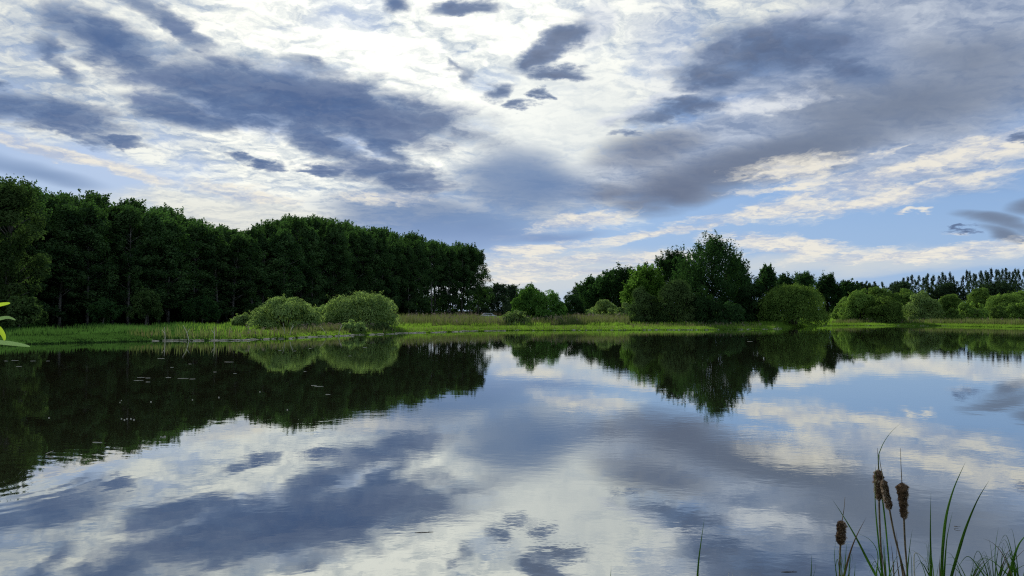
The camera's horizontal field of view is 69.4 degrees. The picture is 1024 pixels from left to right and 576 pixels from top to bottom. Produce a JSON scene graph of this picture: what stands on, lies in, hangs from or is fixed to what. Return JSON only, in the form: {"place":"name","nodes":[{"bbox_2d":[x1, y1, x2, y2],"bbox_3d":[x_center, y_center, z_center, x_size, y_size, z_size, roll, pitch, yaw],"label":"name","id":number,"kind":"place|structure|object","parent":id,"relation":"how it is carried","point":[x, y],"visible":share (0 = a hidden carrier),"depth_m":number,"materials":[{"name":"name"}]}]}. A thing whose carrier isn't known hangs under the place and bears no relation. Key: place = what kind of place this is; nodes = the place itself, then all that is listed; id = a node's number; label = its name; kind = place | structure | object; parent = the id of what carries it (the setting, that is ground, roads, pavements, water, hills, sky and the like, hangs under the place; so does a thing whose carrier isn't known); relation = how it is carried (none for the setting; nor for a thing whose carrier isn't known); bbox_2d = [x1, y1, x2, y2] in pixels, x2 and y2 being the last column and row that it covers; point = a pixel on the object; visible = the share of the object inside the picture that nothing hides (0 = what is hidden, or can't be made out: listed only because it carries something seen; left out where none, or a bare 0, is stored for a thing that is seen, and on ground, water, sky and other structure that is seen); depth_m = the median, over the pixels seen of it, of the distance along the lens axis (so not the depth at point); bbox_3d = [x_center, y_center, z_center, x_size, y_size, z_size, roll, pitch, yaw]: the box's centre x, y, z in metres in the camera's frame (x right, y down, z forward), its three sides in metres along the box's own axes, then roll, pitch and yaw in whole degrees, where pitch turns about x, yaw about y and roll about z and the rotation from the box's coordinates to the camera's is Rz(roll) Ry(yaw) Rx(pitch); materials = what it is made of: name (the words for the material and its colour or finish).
{"place":"outdoors","nodes":[
{"label":"outdoors","id":0,"kind":"place"},
{"bbox_2d":[0,311,1023,345],"bbox_3d":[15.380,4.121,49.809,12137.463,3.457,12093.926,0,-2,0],"label":"ground","id":1,"kind":"structure","parent":0,"point":[229,322],"depth_m":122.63,"materials":[{"name":"green plant"}]},
{"bbox_2d":[0,302,29,346],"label":"willow shoot","id":2,"kind":"object","parent":1,"relation":"on","point":[3,341],"visible":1,"depth_m":1.27,"materials":[{"name":"green plant"}]},
{"bbox_2d":[0,295,48,327],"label":"bush","id":3,"kind":"object","parent":1,"relation":"on","point":[19,309],"visible":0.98,"depth_m":72.17,"materials":[{"name":"green plant"}]},
{"bbox_2d":[0,173,52,327],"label":"forest tree","id":4,"kind":"object","parent":1,"relation":"on","point":[15,199],"visible":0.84,"depth_m":75.54,"materials":[{"name":"green plant"}]},
{"bbox_2d":[0,189,59,311],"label":"forest tree","id":5,"kind":"object","parent":1,"relation":"on","point":[30,249],"visible":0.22,"depth_m":96.07,"materials":[{"name":"green plant"}]},
{"bbox_2d":[27,192,86,325],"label":"forest tree","id":6,"kind":"object","parent":1,"relation":"on","point":[50,203],"visible":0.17,"depth_m":104.44,"materials":[{"name":"green plant"}]},
{"bbox_2d":[40,204,92,325],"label":"forest tree","id":7,"kind":"object","parent":1,"relation":"on","point":[66,222],"visible":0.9,"depth_m":100.57,"materials":[{"name":"green plant"}]},
{"bbox_2d":[50,200,120,323],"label":"forest tree","id":8,"kind":"object","parent":1,"relation":"on","point":[97,229],"visible":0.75,"depth_m":103.98,"materials":[{"name":"green plant"}]},
{"bbox_2d":[63,195,115,322],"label":"forest tree","id":9,"kind":"object","parent":1,"relation":"on","point":[78,203],"visible":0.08,"depth_m":109.17,"materials":[{"name":"green plant"}]},
{"bbox_2d":[74,193,115,299],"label":"forest tree","id":10,"kind":"object","parent":1,"relation":"on","point":[98,199],"visible":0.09,"depth_m":117.33,"materials":[{"name":"green plant"}]},
{"bbox_2d":[86,297,122,322],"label":"broadleaf tree","id":11,"kind":"object","parent":1,"relation":"on","point":[104,308],"visible":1,"depth_m":93.39,"materials":[{"name":"green plant"}]},
{"bbox_2d":[89,204,138,324],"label":"forest tree","id":12,"kind":"object","parent":1,"relation":"on","point":[116,210],"visible":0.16,"depth_m":112.03,"materials":[{"name":"green plant"}]},
{"bbox_2d":[99,205,160,324],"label":"forest tree","id":13,"kind":"object","parent":1,"relation":"on","point":[127,219],"visible":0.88,"depth_m":109.75,"materials":[{"name":"green plant"}]},
{"bbox_2d":[126,286,163,324],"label":"broadleaf tree","id":14,"kind":"object","parent":1,"relation":"on","point":[145,299],"visible":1,"depth_m":100.39,"materials":[{"name":"green plant"}]},
{"bbox_2d":[121,208,179,323],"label":"forest tree","id":15,"kind":"object","parent":1,"relation":"on","point":[158,219],"visible":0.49,"depth_m":114.23,"materials":[{"name":"green plant"}]},
{"bbox_2d":[139,209,188,323],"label":"forest tree","id":16,"kind":"object","parent":1,"relation":"on","point":[166,215],"visible":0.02,"depth_m":121.46,"materials":[{"name":"green plant"}]},
{"bbox_2d":[137,217,200,322],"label":"forest tree","id":17,"kind":"object","parent":1,"relation":"on","point":[181,281],"visible":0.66,"depth_m":116.97,"materials":[{"name":"green plant"}]},
{"bbox_2d":[160,206,193,320],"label":"forest tree","id":18,"kind":"object","parent":1,"relation":"on","point":[176,214],"visible":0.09,"depth_m":126.56,"materials":[{"name":"green plant"}]},
{"bbox_2d":[174,220,219,322],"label":"forest tree","id":19,"kind":"object","parent":1,"relation":"on","point":[198,230],"visible":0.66,"depth_m":124.01,"materials":[{"name":"green plant"}]},
{"bbox_2d":[179,294,222,323],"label":"broadleaf tree","id":20,"kind":"object","parent":1,"relation":"on","point":[207,306],"visible":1,"depth_m":111.81,"materials":[{"name":"green plant"}]},
{"bbox_2d":[192,228,238,322],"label":"forest tree","id":21,"kind":"object","parent":1,"relation":"on","point":[218,257],"visible":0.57,"depth_m":127.28,"materials":[{"name":"green plant"}]},
{"bbox_2d":[206,225,249,321],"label":"forest tree","id":22,"kind":"object","parent":1,"relation":"on","point":[227,234],"visible":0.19,"depth_m":135.41,"materials":[{"name":"green plant"}]},
{"bbox_2d":[211,234,256,318],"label":"forest tree","id":23,"kind":"object","parent":1,"relation":"on","point":[238,243],"visible":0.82,"depth_m":130.24,"materials":[{"name":"green plant"}]},
{"bbox_2d":[0,293,468,325],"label":"undergrowth","id":24,"kind":"object","parent":1,"relation":"on","point":[79,318],"visible":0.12,"depth_m":123.14,"materials":[{"name":"green plant"}]},
{"bbox_2d":[230,312,256,327],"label":"willow bush","id":25,"kind":"object","parent":1,"relation":"on","point":[240,320],"visible":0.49,"depth_m":83.28,"materials":[{"name":"green plant"}]},
{"bbox_2d":[235,236,269,320],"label":"forest tree","id":26,"kind":"object","parent":1,"relation":"on","point":[258,270],"visible":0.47,"depth_m":134.60,"materials":[{"name":"green plant"}]},
{"bbox_2d":[244,224,272,312],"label":"forest tree","id":27,"kind":"object","parent":1,"relation":"on","point":[255,234],"visible":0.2,"depth_m":142.51,"materials":[{"name":"green plant"}]},
{"bbox_2d":[248,236,286,309],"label":"forest tree","id":28,"kind":"object","parent":1,"relation":"on","point":[266,244],"visible":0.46,"depth_m":141.08,"materials":[{"name":"green plant"}]},
{"bbox_2d":[253,221,286,310],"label":"forest tree","id":29,"kind":"object","parent":1,"relation":"on","point":[270,228],"visible":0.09,"depth_m":149.65,"materials":[{"name":"green plant"}]},
{"bbox_2d":[246,294,323,328],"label":"willow bush","id":30,"kind":"object","parent":1,"relation":"on","point":[282,311],"visible":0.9,"depth_m":79.68,"materials":[{"name":"green plant"}]},
{"bbox_2d":[264,227,306,303],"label":"forest tree","id":31,"kind":"object","parent":1,"relation":"on","point":[284,237],"visible":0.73,"depth_m":144.10,"materials":[{"name":"green plant"}]},
{"bbox_2d":[276,213,322,314],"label":"forest tree","id":32,"kind":"object","parent":1,"relation":"on","point":[294,225],"visible":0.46,"depth_m":150.80,"materials":[{"name":"green plant"}]},
{"bbox_2d":[295,225,333,310],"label":"forest tree","id":33,"kind":"object","parent":1,"relation":"on","point":[314,238],"visible":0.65,"depth_m":152.45,"materials":[{"name":"green plant"}]},
{"bbox_2d":[302,214,326,299],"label":"forest tree","id":34,"kind":"object","parent":1,"relation":"on","point":[315,224],"visible":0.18,"depth_m":163.32,"materials":[{"name":"green plant"}]},
{"bbox_2d":[318,218,351,302],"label":"forest tree","id":35,"kind":"object","parent":1,"relation":"on","point":[330,225],"visible":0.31,"depth_m":161.36,"materials":[{"name":"green plant"}]},
{"bbox_2d":[314,227,357,304],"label":"forest tree","id":36,"kind":"object","parent":1,"relation":"on","point":[332,250],"visible":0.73,"depth_m":158.75,"materials":[{"name":"green plant"}]},
{"bbox_2d":[336,319,368,331],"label":"willow bush","id":37,"kind":"object","parent":1,"relation":"on","point":[351,324],"visible":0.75,"depth_m":79.02,"materials":[{"name":"green plant"}]},
{"bbox_2d":[337,231,374,298],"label":"forest tree","id":38,"kind":"object","parent":1,"relation":"on","point":[361,253],"visible":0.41,"depth_m":168.71,"materials":[{"name":"green plant"}]},
{"bbox_2d":[321,290,403,327],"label":"willow bush","id":39,"kind":"object","parent":1,"relation":"on","point":[358,307],"visible":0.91,"depth_m":87.07,"materials":[{"name":"green plant"}]},
{"bbox_2d":[352,228,383,294],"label":"forest tree","id":40,"kind":"object","parent":1,"relation":"on","point":[367,241],"visible":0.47,"depth_m":171.93,"materials":[{"name":"green plant"}]},
{"bbox_2d":[363,234,391,294],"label":"forest tree","id":41,"kind":"object","parent":1,"relation":"on","point":[379,246],"visible":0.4,"depth_m":175.15,"materials":[{"name":"green plant"}]},
{"bbox_2d":[371,227,401,312],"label":"forest tree","id":42,"kind":"object","parent":1,"relation":"on","point":[389,284],"visible":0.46,"depth_m":179.67,"materials":[{"name":"green plant"}]},
{"bbox_2d":[377,236,409,308],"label":"forest tree","id":43,"kind":"object","parent":1,"relation":"on","point":[399,259],"visible":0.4,"depth_m":184.06,"materials":[{"name":"green plant"}]},
{"bbox_2d":[390,241,419,313],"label":"forest tree","id":44,"kind":"object","parent":1,"relation":"on","point":[413,259],"visible":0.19,"depth_m":193.37,"materials":[{"name":"green plant"}]},
{"bbox_2d":[395,243,424,313],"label":"forest tree","id":45,"kind":"object","parent":1,"relation":"on","point":[408,252],"visible":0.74,"depth_m":189.03,"materials":[{"name":"green plant"}]},
{"bbox_2d":[405,238,429,314],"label":"forest tree","id":46,"kind":"object","parent":1,"relation":"on","point":[418,251],"visible":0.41,"depth_m":197.53,"materials":[{"name":"green plant"}]},
{"bbox_2d":[412,239,433,315],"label":"forest tree","id":47,"kind":"object","parent":1,"relation":"on","point":[427,269],"visible":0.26,"depth_m":203.60,"materials":[{"name":"green plant"}]},
{"bbox_2d":[420,240,443,313],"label":"forest tree","id":48,"kind":"object","parent":1,"relation":"on","point":[432,249],"visible":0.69,"depth_m":206.75,"materials":[{"name":"green plant"}]},
{"bbox_2d":[423,243,451,312],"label":"forest tree","id":49,"kind":"object","parent":1,"relation":"on","point":[436,294],"visible":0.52,"depth_m":211.54,"materials":[{"name":"green plant"}]},
{"bbox_2d":[437,246,462,313],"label":"forest tree","id":50,"kind":"object","parent":1,"relation":"on","point":[451,253],"visible":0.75,"depth_m":215.57,"materials":[{"name":"green plant"}]},
{"bbox_2d":[451,244,474,314],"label":"forest tree","id":51,"kind":"object","parent":1,"relation":"on","point":[462,251],"visible":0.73,"depth_m":224.33,"materials":[{"name":"green plant"}]},
{"bbox_2d":[459,242,481,311],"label":"forest tree","id":52,"kind":"object","parent":1,"relation":"on","point":[472,256],"visible":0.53,"depth_m":227.20,"materials":[{"name":"green plant"}]},
{"bbox_2d":[465,248,494,313],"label":"forest tree","id":53,"kind":"object","parent":1,"relation":"on","point":[479,302],"visible":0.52,"depth_m":236.57,"materials":[{"name":"green plant"}]},
{"bbox_2d":[471,286,495,314],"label":"broadleaf tree","id":54,"kind":"object","parent":1,"relation":"on","point":[490,307],"visible":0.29,"depth_m":318.69,"materials":[{"name":"green plant"}]},
{"bbox_2d":[486,282,510,314],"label":"broadleaf tree","id":55,"kind":"object","parent":1,"relation":"on","point":[498,289],"visible":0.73,"depth_m":327.92,"materials":[{"name":"green plant"}]},
{"bbox_2d":[500,283,519,312],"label":"broadleaf tree","id":56,"kind":"object","parent":1,"relation":"on","point":[512,289],"visible":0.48,"depth_m":347.61,"materials":[{"name":"green plant"}]},
{"bbox_2d":[502,310,531,324],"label":"willow bush","id":57,"kind":"object","parent":1,"relation":"on","point":[512,317],"visible":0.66,"depth_m":103.20,"materials":[{"name":"green plant"}]},
{"bbox_2d":[510,281,547,319],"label":"round bush","id":58,"kind":"object","parent":1,"relation":"on","point":[524,301],"visible":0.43,"depth_m":111.66,"materials":[{"name":"green plant"}]},
{"bbox_2d":[530,289,566,318],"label":"round bush","id":59,"kind":"object","parent":1,"relation":"on","point":[556,306],"visible":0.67,"depth_m":110.87,"materials":[{"name":"green plant"}]},
{"bbox_2d":[563,294,586,315],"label":"round bush","id":60,"kind":"object","parent":1,"relation":"on","point":[576,307],"visible":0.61,"depth_m":126.99,"materials":[{"name":"green plant"}]},
{"bbox_2d":[127,312,1023,340],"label":"reeds","id":61,"kind":"object","parent":1,"relation":"on","point":[462,319],"visible":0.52,"depth_m":100.94,"materials":[{"name":"green plant"}]},
{"bbox_2d":[575,273,605,309],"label":"broadleaf tree","id":62,"kind":"object","parent":1,"relation":"on","point":[583,288],"visible":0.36,"depth_m":208.16,"materials":[{"name":"green plant"}]},
{"bbox_2d":[586,268,619,310],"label":"broadleaf tree","id":63,"kind":"object","parent":1,"relation":"on","point":[598,286],"visible":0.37,"depth_m":203.50,"materials":[{"name":"green plant"}]},
{"bbox_2d":[589,299,617,314],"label":"willow bush","id":64,"kind":"object","parent":1,"relation":"on","point":[604,305],"visible":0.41,"depth_m":143.83,"materials":[{"name":"green plant"}]},
{"bbox_2d":[603,261,633,307],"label":"broadleaf tree","id":65,"kind":"object","parent":1,"relation":"on","point":[618,278],"visible":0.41,"depth_m":197.94,"materials":[{"name":"green plant"}]},
{"bbox_2d":[619,263,664,317],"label":"broadleaf tree","id":66,"kind":"object","parent":1,"relation":"on","point":[648,277],"visible":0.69,"depth_m":130.59,"materials":[{"name":"green plant"}]},
{"bbox_2d":[625,285,660,323],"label":"round bush","id":67,"kind":"object","parent":1,"relation":"on","point":[641,305],"visible":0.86,"depth_m":110.71,"materials":[{"name":"green plant"}]},
{"bbox_2d":[651,246,691,314],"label":"broadleaf tree","id":68,"kind":"object","parent":1,"relation":"on","point":[666,264],"visible":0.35,"depth_m":134.97,"materials":[{"name":"green plant"}]},
{"bbox_2d":[651,277,698,323],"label":"round bush","id":69,"kind":"object","parent":1,"relation":"on","point":[673,294],"visible":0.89,"depth_m":109.41,"materials":[{"name":"green plant"}]},
{"bbox_2d":[687,286,722,323],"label":"round bush","id":70,"kind":"object","parent":1,"relation":"on","point":[709,306],"visible":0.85,"depth_m":108.55,"materials":[{"name":"green plant"}]},
{"bbox_2d":[656,229,757,319],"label":"broadleaf tree","id":71,"kind":"object","parent":1,"relation":"on","point":[696,270],"visible":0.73,"depth_m":121.78,"materials":[{"name":"green plant"}]},
{"bbox_2d":[717,301,746,324],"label":"round bush","id":72,"kind":"object","parent":1,"relation":"on","point":[733,312],"visible":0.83,"depth_m":106.96,"materials":[{"name":"green plant"}]},
{"bbox_2d":[735,283,770,322],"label":"round bush","id":73,"kind":"object","parent":1,"relation":"on","point":[748,303],"visible":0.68,"depth_m":116.79,"materials":[{"name":"green plant"}]},
{"bbox_2d":[753,263,779,299],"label":"broadleaf tree","id":74,"kind":"object","parent":1,"relation":"on","point":[767,278],"visible":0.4,"depth_m":129.01,"materials":[{"name":"green plant"}]},
{"bbox_2d":[756,281,830,326],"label":"willow bush","id":75,"kind":"object","parent":1,"relation":"on","point":[792,301],"visible":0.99,"depth_m":112.73,"materials":[{"name":"green plant"}]},
{"bbox_2d":[792,270,817,290],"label":"broadleaf tree","id":76,"kind":"object","parent":1,"relation":"on","point":[804,278],"visible":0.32,"depth_m":176.36,"materials":[{"name":"green plant"}]},
{"bbox_2d":[810,272,846,316],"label":"broadleaf tree","id":77,"kind":"object","parent":1,"relation":"on","point":[828,289],"visible":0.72,"depth_m":163.47,"materials":[{"name":"green plant"}]},
{"bbox_2d":[829,278,861,312],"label":"broadleaf tree","id":78,"kind":"object","parent":1,"relation":"on","point":[849,286],"visible":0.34,"depth_m":188.58,"materials":[{"name":"green plant"}]},
{"bbox_2d":[836,288,884,320],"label":"willow bush","id":79,"kind":"object","parent":1,"relation":"on","point":[855,301],"visible":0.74,"depth_m":134.61,"materials":[{"name":"green plant"}]},
{"bbox_2d":[865,286,893,312],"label":"willow bush","id":80,"kind":"object","parent":1,"relation":"on","point":[876,291],"visible":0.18,"depth_m":149.12,"materials":[{"name":"green plant"}]},
{"bbox_2d":[865,295,907,322],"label":"willow bush","id":81,"kind":"object","parent":1,"relation":"on","point":[890,309],"visible":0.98,"depth_m":130.41,"materials":[{"name":"green plant"}]},
{"bbox_2d":[884,281,919,294],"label":"broadleaf tree","id":82,"kind":"object","parent":1,"relation":"on","point":[897,286],"visible":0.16,"depth_m":228.61,"materials":[{"name":"green plant"}]},
{"bbox_2d":[892,288,913,314],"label":"willow bush","id":83,"kind":"object","parent":1,"relation":"on","point":[903,298],"visible":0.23,"depth_m":146.90,"materials":[{"name":"green plant"}]},
{"bbox_2d":[902,290,944,319],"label":"willow bush","id":84,"kind":"object","parent":1,"relation":"on","point":[923,305],"visible":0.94,"depth_m":136.27,"materials":[{"name":"green plant"}]},
{"bbox_2d":[927,281,968,304],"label":"broadleaf tree","id":85,"kind":"object","parent":1,"relation":"on","point":[942,290],"visible":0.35,"depth_m":228.09,"materials":[{"name":"green plant"}]},
{"bbox_2d":[936,294,963,315],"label":"willow bush","id":86,"kind":"object","parent":1,"relation":"on","point":[947,301],"visible":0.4,"depth_m":156.76,"materials":[{"name":"green plant"}]},
{"bbox_2d":[958,301,989,319],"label":"willow bush","id":87,"kind":"object","parent":1,"relation":"on","point":[965,309],"visible":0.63,"depth_m":135.17,"materials":[{"name":"green plant"}]},
{"bbox_2d":[963,288,994,313],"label":"willow bush","id":88,"kind":"object","parent":1,"relation":"on","point":[976,296],"visible":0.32,"depth_m":160.82,"materials":[{"name":"green plant"}]},
{"bbox_2d":[957,541,1023,575],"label":"grass tussock","id":89,"kind":"object","parent":1,"relation":"on","point":[1001,571],"depth_m":3.28,"materials":[{"name":"green plant"}]},
{"bbox_2d":[971,280,1023,296],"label":"broadleaf tree","id":90,"kind":"object","parent":1,"relation":"on","point":[996,287],"visible":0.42,"depth_m":227.82,"materials":[{"name":"green plant"}]},
{"bbox_2d":[989,305,1009,320],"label":"willow bush","id":91,"kind":"object","parent":1,"relation":"on","point":[998,311],"visible":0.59,"depth_m":125.32,"materials":[{"name":"green plant"}]},
{"bbox_2d":[981,534,1023,575],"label":"grass tussock","id":92,"kind":"object","parent":1,"relation":"on","point":[1015,570],"depth_m":3.10,"materials":[{"name":"green plant"}]},
{"bbox_2d":[983,291,1023,317],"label":"willow bush","id":93,"kind":"object","parent":1,"relation":"on","point":[1005,300],"visible":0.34,"depth_m":150.84,"materials":[{"name":"green plant"}]},
{"bbox_2d":[1006,297,1023,319],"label":"willow bush","id":94,"kind":"object","parent":1,"relation":"on","point":[1016,310],"visible":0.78,"depth_m":137.27,"materials":[{"name":"green plant"}]},
{"bbox_2d":[0,326,1023,575],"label":"water","id":95,"kind":"structure","parent":0,"point":[598,452],"depth_m":13.08,"materials":[{"name":"liquid"}]},
{"bbox_2d":[835,500,847,575],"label":"cattail","id":96,"kind":"object","parent":95,"relation":"in","point":[841,533],"visible":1,"depth_m":3.55},
{"bbox_2d":[872,448,884,567],"bbox_3d":[1.894,1.788,3.795,0.067,1.923,0.066,-2,-2,43],"label":"cattail","id":97,"kind":"object","parent":95,"relation":"in","point":[878,478],"visible":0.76,"depth_m":3.81},
{"bbox_2d":[879,455,905,575],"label":"cattail","id":98,"kind":"object","parent":95,"relation":"in","point":[886,493],"visible":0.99,"depth_m":3.71},
{"bbox_2d":[895,448,909,572],"bbox_3d":[1.953,1.764,3.645,0.096,1.940,0.071,0,-2,0],"label":"cattail","id":99,"kind":"object","parent":95,"relation":"in","point":[902,489],"visible":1,"depth_m":3.66},
{"bbox_2d":[940,466,963,575],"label":"reed blade","id":100,"kind":"object","parent":95,"relation":"in","point":[943,542],"visible":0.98,"depth_m":3.56,"materials":[{"name":"green plant"}]},
{"bbox_2d":[950,481,988,575],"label":"reed blade","id":101,"kind":"object","parent":95,"relation":"in","point":[959,548],"visible":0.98,"depth_m":3.46,"materials":[{"name":"green plant"}]},
{"bbox_2d":[0,0,1023,310],"label":"sky","id":102,"kind":"structure","parent":0,"point":[879,141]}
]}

